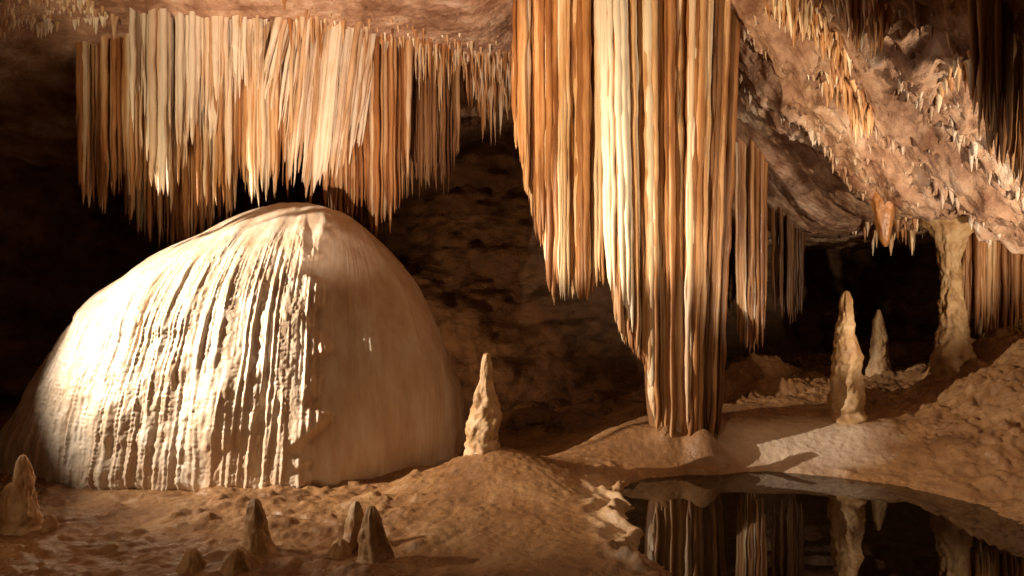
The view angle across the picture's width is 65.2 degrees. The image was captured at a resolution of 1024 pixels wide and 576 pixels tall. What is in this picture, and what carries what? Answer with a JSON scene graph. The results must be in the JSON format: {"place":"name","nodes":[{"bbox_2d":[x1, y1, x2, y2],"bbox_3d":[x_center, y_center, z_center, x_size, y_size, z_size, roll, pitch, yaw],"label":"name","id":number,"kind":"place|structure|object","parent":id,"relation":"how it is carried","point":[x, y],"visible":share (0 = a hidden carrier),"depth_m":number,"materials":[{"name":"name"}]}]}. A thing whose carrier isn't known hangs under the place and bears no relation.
{"place":"outdoors","nodes":[
{"label":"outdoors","id":0,"kind":"place"},
{"bbox_2d":[0,114,1002,419],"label":"cave wall","id":1,"kind":"structure","parent":0,"point":[468,250],"depth_m":13.61,"materials":[{"name":"brown stone"}]},
{"bbox_2d":[0,315,1023,575],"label":"cave floor","id":2,"kind":"structure","parent":0,"point":[536,501],"depth_m":7.63,"materials":[{"name":"brown stone"}]},
{"bbox_2d":[0,483,11,530],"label":"stalagmite","id":3,"kind":"object","parent":2,"relation":"on","point":[5,495],"visible":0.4,"depth_m":6.48,"materials":[{"name":"brown stone"}]},
{"bbox_2d":[0,455,43,535],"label":"stalagmite","id":4,"kind":"object","parent":2,"relation":"on","point":[24,515],"visible":0.98,"depth_m":6.43,"materials":[{"name":"brown stone"}]},
{"bbox_2d":[40,514,59,531],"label":"stalagmite","id":5,"kind":"object","parent":2,"relation":"on","point":[50,523],"visible":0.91,"depth_m":6.37,"materials":[{"name":"brown stone"}]},
{"bbox_2d":[175,547,206,573],"bbox_3d":[-2.227,1.894,5.532,0.289,0.180,0.286,0,0,0],"label":"stalagmite","id":6,"kind":"object","parent":2,"relation":"on","point":[192,561],"visible":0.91,"depth_m":5.50,"materials":[{"name":"brown stone"}]},
{"bbox_2d":[0,202,465,491],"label":"flowstone mound","id":7,"kind":"object","parent":2,"relation":"on","point":[297,345],"visible":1,"depth_m":8.23,"materials":[{"name":"beige stone"}]},
{"bbox_2d":[219,548,251,575],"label":"stalagmite","id":8,"kind":"object","parent":2,"relation":"on","point":[236,562],"visible":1,"depth_m":5.50,"materials":[{"name":"brown stone"}]},
{"bbox_2d":[240,498,277,557],"bbox_3d":[-1.874,1.770,5.907,0.349,0.440,0.316,0,0,33],"label":"stalagmite","id":9,"kind":"object","parent":2,"relation":"on","point":[257,536],"visible":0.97,"depth_m":5.84,"materials":[{"name":"brown stone"}]},
{"bbox_2d":[327,538,351,559],"bbox_3d":[-1.288,1.934,5.955,0.289,0.140,0.277,0,0,0],"label":"stalagmite","id":10,"kind":"object","parent":2,"relation":"on","point":[340,548],"visible":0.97,"depth_m":5.90,"materials":[{"name":"brown stone"}]},
{"bbox_2d":[343,501,363,550],"bbox_3d":[-1.239,1.823,6.112,0.254,0.400,0.275,0,0,-34],"label":"stalagmite","id":11,"kind":"object","parent":2,"relation":"on","point":[353,522],"visible":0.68,"depth_m":6.04,"materials":[{"name":"beige stone"}]},
{"bbox_2d":[356,505,395,563],"bbox_3d":[-0.973,1.773,5.729,0.332,0.440,0.344,0,0,40],"label":"stalagmite","id":12,"kind":"object","parent":2,"relation":"on","point":[374,544],"visible":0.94,"depth_m":5.66,"materials":[{"name":"brown stone"}]},
{"bbox_2d":[466,403,472,408],"bbox_3d":[-0.604,2.011,13.037,0.893,0.291,0.892,0,0,0],"label":"rock","id":13,"kind":"object","parent":2,"relation":"on","point":[468,405],"visible":0.13,"depth_m":12.89,"materials":[{"name":"brown stone"}]},
{"bbox_2d":[463,353,501,455],"bbox_3d":[-0.289,1.220,7.903,0.548,1.160,0.529,0,0,32],"label":"stalagmite","id":14,"kind":"object","parent":2,"relation":"on","point":[483,422],"visible":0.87,"depth_m":7.80,"materials":[{"name":"beige stone"}]},
{"bbox_2d":[513,401,545,408],"bbox_3d":[0.333,1.963,12.909,0.812,0.276,0.724,0,0,40],"label":"rock","id":15,"kind":"object","parent":2,"relation":"on","point":[529,404],"visible":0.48,"depth_m":12.84,"materials":[{"name":"brown stone"}]},
{"bbox_2d":[505,407,557,430],"bbox_3d":[0.404,2.000,12.328,1.139,0.346,1.116,0,0,0],"label":"rock","id":16,"kind":"object","parent":2,"relation":"on","point":[522,419],"visible":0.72,"depth_m":11.98,"materials":[{"name":"brown stone"}]},
{"bbox_2d":[541,398,565,409],"bbox_3d":[0.644,1.925,13.066,0.751,0.255,0.644,0,0,-28],"label":"rock","id":17,"kind":"object","parent":2,"relation":"on","point":[553,403],"visible":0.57,"depth_m":12.93,"materials":[{"name":"brown stone"}]},
{"bbox_2d":[564,402,612,417],"bbox_3d":[1.183,1.901,12.294,0.878,0.320,1.013,0,0,40],"label":"rock","id":18,"kind":"object","parent":2,"relation":"on","point":[594,409],"visible":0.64,"depth_m":12.06,"materials":[{"name":"brown stone"}]},
{"bbox_2d":[572,390,610,404],"bbox_3d":[1.317,1.812,12.998,0.787,0.296,0.907,0,0,-43],"label":"rock","id":19,"kind":"object","parent":2,"relation":"on","point":[598,397],"visible":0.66,"depth_m":12.82,"materials":[{"name":"brown stone"}]},
{"bbox_2d":[629,383,645,402],"bbox_3d":[2.494,1.549,12.353,1.229,0.352,1.176,0,0,44],"label":"rock","id":20,"kind":"object","parent":2,"relation":"on","point":[640,396],"visible":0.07,"depth_m":12.35,"materials":[{"name":"brown stone"}]},
{"bbox_2d":[643,365,687,431],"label":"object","id":21,"kind":"object","parent":2,"relation":"on","point":[651,421],"visible":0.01,"depth_m":9.09,"materials":[{"name":"brown stone"}]},
{"bbox_2d":[703,0,735,432],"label":"brown drapery","id":22,"kind":"object","parent":21,"relation":"attached to","point":[717,63],"visible":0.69,"depth_m":8.83,"materials":[{"name":"brown stone"}]},
{"bbox_2d":[608,471,1023,575],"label":"cave pool","id":23,"kind":"structure","parent":2,"relation":"in","point":[763,523],"depth_m":6.59,"materials":[{"name":"black liquid"}]},
{"bbox_2d":[827,291,866,424],"bbox_3d":[3.941,0.865,9.387,0.568,1.670,0.550,0,0,0],"label":"stalagmite","id":24,"kind":"object","parent":2,"relation":"on","point":[846,397],"visible":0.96,"depth_m":9.28,"materials":[{"name":"beige stone"}]},
{"bbox_2d":[865,309,891,376],"bbox_3d":[5.507,0.910,11.996,0.596,1.180,0.634,0,0,0],"label":"stalagmite","id":25,"kind":"object","parent":2,"relation":"on","point":[879,362],"visible":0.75,"depth_m":11.91,"materials":[{"name":"beige stone"}]},
{"bbox_2d":[921,216,976,380],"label":"limestone column","id":26,"kind":"structure","parent":2,"relation":"on","point":[952,353],"depth_m":10.18,"materials":[{"name":"beige stone"}]},
{"bbox_2d":[0,0,1023,253],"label":"cave ceiling","id":27,"kind":"structure","parent":0,"point":[816,198],"depth_m":9.21,"materials":[{"name":"brown stone"}]},
{"bbox_2d":[0,0,118,38],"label":"stalactite fringe","id":28,"kind":"object","parent":27,"relation":"hanging from","point":[91,11],"visible":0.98,"depth_m":9.11,"materials":[{"name":"beige stone"}]},
{"bbox_2d":[75,33,176,211],"bbox_3d":[-4.813,-2.085,9.997,1.315,2.347,0.580,0,0,0],"label":"stalactite curtain","id":29,"kind":"object","parent":27,"relation":"hanging from","point":[108,139],"visible":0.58,"depth_m":9.83,"materials":[{"name":"brown stone"}]},
{"bbox_2d":[123,126,236,247],"bbox_3d":[-4.242,-1.806,10.161,1.589,2.889,0.500,0,0,9],"label":"stalactite curtain","id":30,"kind":"object","parent":27,"relation":"hanging from","point":[183,214],"visible":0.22,"depth_m":10.09,"materials":[{"name":"brown stone"}]},
{"bbox_2d":[129,8,263,194],"bbox_3d":[-3.680,-2.172,9.367,1.519,2.244,0.632,0,0,-8],"label":"stalactite curtain","id":31,"kind":"object","parent":27,"relation":"hanging from","point":[179,66],"visible":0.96,"depth_m":9.21,"materials":[{"name":"beige stone"}]},
{"bbox_2d":[194,20,296,205],"bbox_3d":[-3.228,-2.115,9.676,1.306,2.356,0.482,0,0,0],"label":"stalactite curtain","id":32,"kind":"object","parent":27,"relation":"hanging from","point":[248,136],"visible":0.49,"depth_m":9.54,"materials":[{"name":"beige stone"}]},
{"bbox_2d":[263,17,376,202],"bbox_3d":[-2.283,-2.126,9.614,1.391,2.340,0.621,0,0,-14],"label":"stalactite curtain","id":33,"kind":"object","parent":27,"relation":"hanging from","point":[332,91],"visible":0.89,"depth_m":9.53,"materials":[{"name":"beige stone"}]},
{"bbox_2d":[322,36,412,235],"bbox_3d":[-1.827,-1.929,10.055,1.156,2.646,0.503,0,0,-8],"label":"stalactite curtain","id":34,"kind":"object","parent":27,"relation":"hanging from","point":[371,171],"visible":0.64,"depth_m":10.02,"materials":[{"name":"brown stone"}]},
{"bbox_2d":[239,15,510,83],"bbox_3d":[-1.465,-3.008,10.102,3.822,0.455,0.930,0,0,-25],"label":"stalactite fringe","id":35,"kind":"object","parent":27,"relation":"hanging from","point":[267,28],"visible":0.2,"depth_m":9.54,"materials":[{"name":"beige stone"}]},
{"bbox_2d":[282,0,511,143],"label":"stalactite fringe","id":36,"kind":"object","parent":27,"relation":"hanging from","point":[481,82],"visible":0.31,"depth_m":10.48,"materials":[{"name":"beige stone"}]},
{"bbox_2d":[398,60,461,198],"bbox_3d":[-1.221,-2.163,10.605,1.253,2.156,0.546,0,0,-27],"label":"stalactite curtain","id":37,"kind":"object","parent":27,"relation":"hanging from","point":[435,135],"visible":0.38,"depth_m":10.56,"materials":[{"name":"brown stone"}]},
{"bbox_2d":[511,0,605,302],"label":"stalactite curtain","id":38,"kind":"object","parent":27,"relation":"hanging from","point":[555,90],"visible":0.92,"depth_m":9.02,"materials":[{"name":"brown stone"}]},
{"bbox_2d":[594,0,634,332],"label":"drapery fold","id":39,"kind":"structure","parent":27,"relation":"hanging from","point":[608,14],"depth_m":8.70,"materials":[{"name":"beige stone"}]},
{"bbox_2d":[606,0,684,436],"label":"drapery","id":40,"kind":"object","parent":27,"relation":"hanging from","point":[656,340],"visible":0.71,"depth_m":8.80,"materials":[{"name":"beige stone"}]},
{"bbox_2d":[683,0,740,436],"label":"drapery","id":41,"kind":"object","parent":27,"relation":"hanging from","point":[704,12],"visible":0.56,"depth_m":8.80,"materials":[{"name":"brown stone"}]},
{"bbox_2d":[684,0,696,428],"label":"drapery formation","id":42,"kind":"object","parent":41,"relation":"attached to","point":[688,284],"visible":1,"depth_m":8.75,"materials":[{"name":"beige stone"}]},
{"bbox_2d":[735,138,767,354],"bbox_3d":[3.601,-0.643,12.005,0.448,3.317,0.440,0,0,0],"label":"stalactite curtain","id":43,"kind":"object","parent":27,"relation":"hanging from","point":[751,217],"visible":0.98,"depth_m":11.89,"materials":[{"name":"brown stone"}]},
{"bbox_2d":[770,207,804,322],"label":"stalactite curtain","id":44,"kind":"object","parent":27,"relation":"hanging from","point":[787,273],"visible":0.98,"depth_m":13.09,"materials":[{"name":"brown stone"}]},
{"bbox_2d":[764,0,977,143],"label":"stalactite fringe","id":45,"kind":"object","parent":27,"relation":"hanging from","point":[859,15],"visible":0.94,"depth_m":7.96,"materials":[{"name":"beige stone"}]},
{"bbox_2d":[745,0,1003,201],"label":"stalactite fringe","id":46,"kind":"object","parent":27,"relation":"hanging from","point":[949,41],"visible":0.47,"depth_m":7.72,"materials":[{"name":"beige stone"}]},
{"bbox_2d":[738,3,1023,246],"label":"stalactite fringe","id":47,"kind":"object","parent":27,"relation":"hanging from","point":[972,151],"visible":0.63,"depth_m":8.22,"materials":[{"name":"beige stone"}]},
{"bbox_2d":[871,191,896,246],"bbox_3d":[4.520,-0.925,9.644,0.440,0.850,0.418,0,0,0],"label":"stalactite","id":48,"kind":"object","parent":27,"relation":"hanging from","point":[884,216],"visible":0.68,"depth_m":9.58},
{"bbox_2d":[852,217,929,254],"bbox_3d":[6.591,-0.803,11.457,2.899,0.715,2.187,0,0,0],"label":"stalactite fringe","id":49,"kind":"object","parent":27,"relation":"hanging from","point":[872,233],"visible":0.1,"depth_m":11.30,"materials":[{"name":"beige stone"}]},
{"bbox_2d":[961,229,1023,336],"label":"stalactite curtain","id":50,"kind":"object","parent":27,"relation":"hanging from","point":[993,273],"visible":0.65,"depth_m":10.44,"materials":[{"name":"brown stone"}]},
{"bbox_2d":[967,0,1023,198],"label":"stalactite curtain","id":51,"kind":"object","parent":27,"relation":"hanging from","point":[997,51],"visible":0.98,"depth_m":6.13,"materials":[{"name":"brown stone"}]}
]}

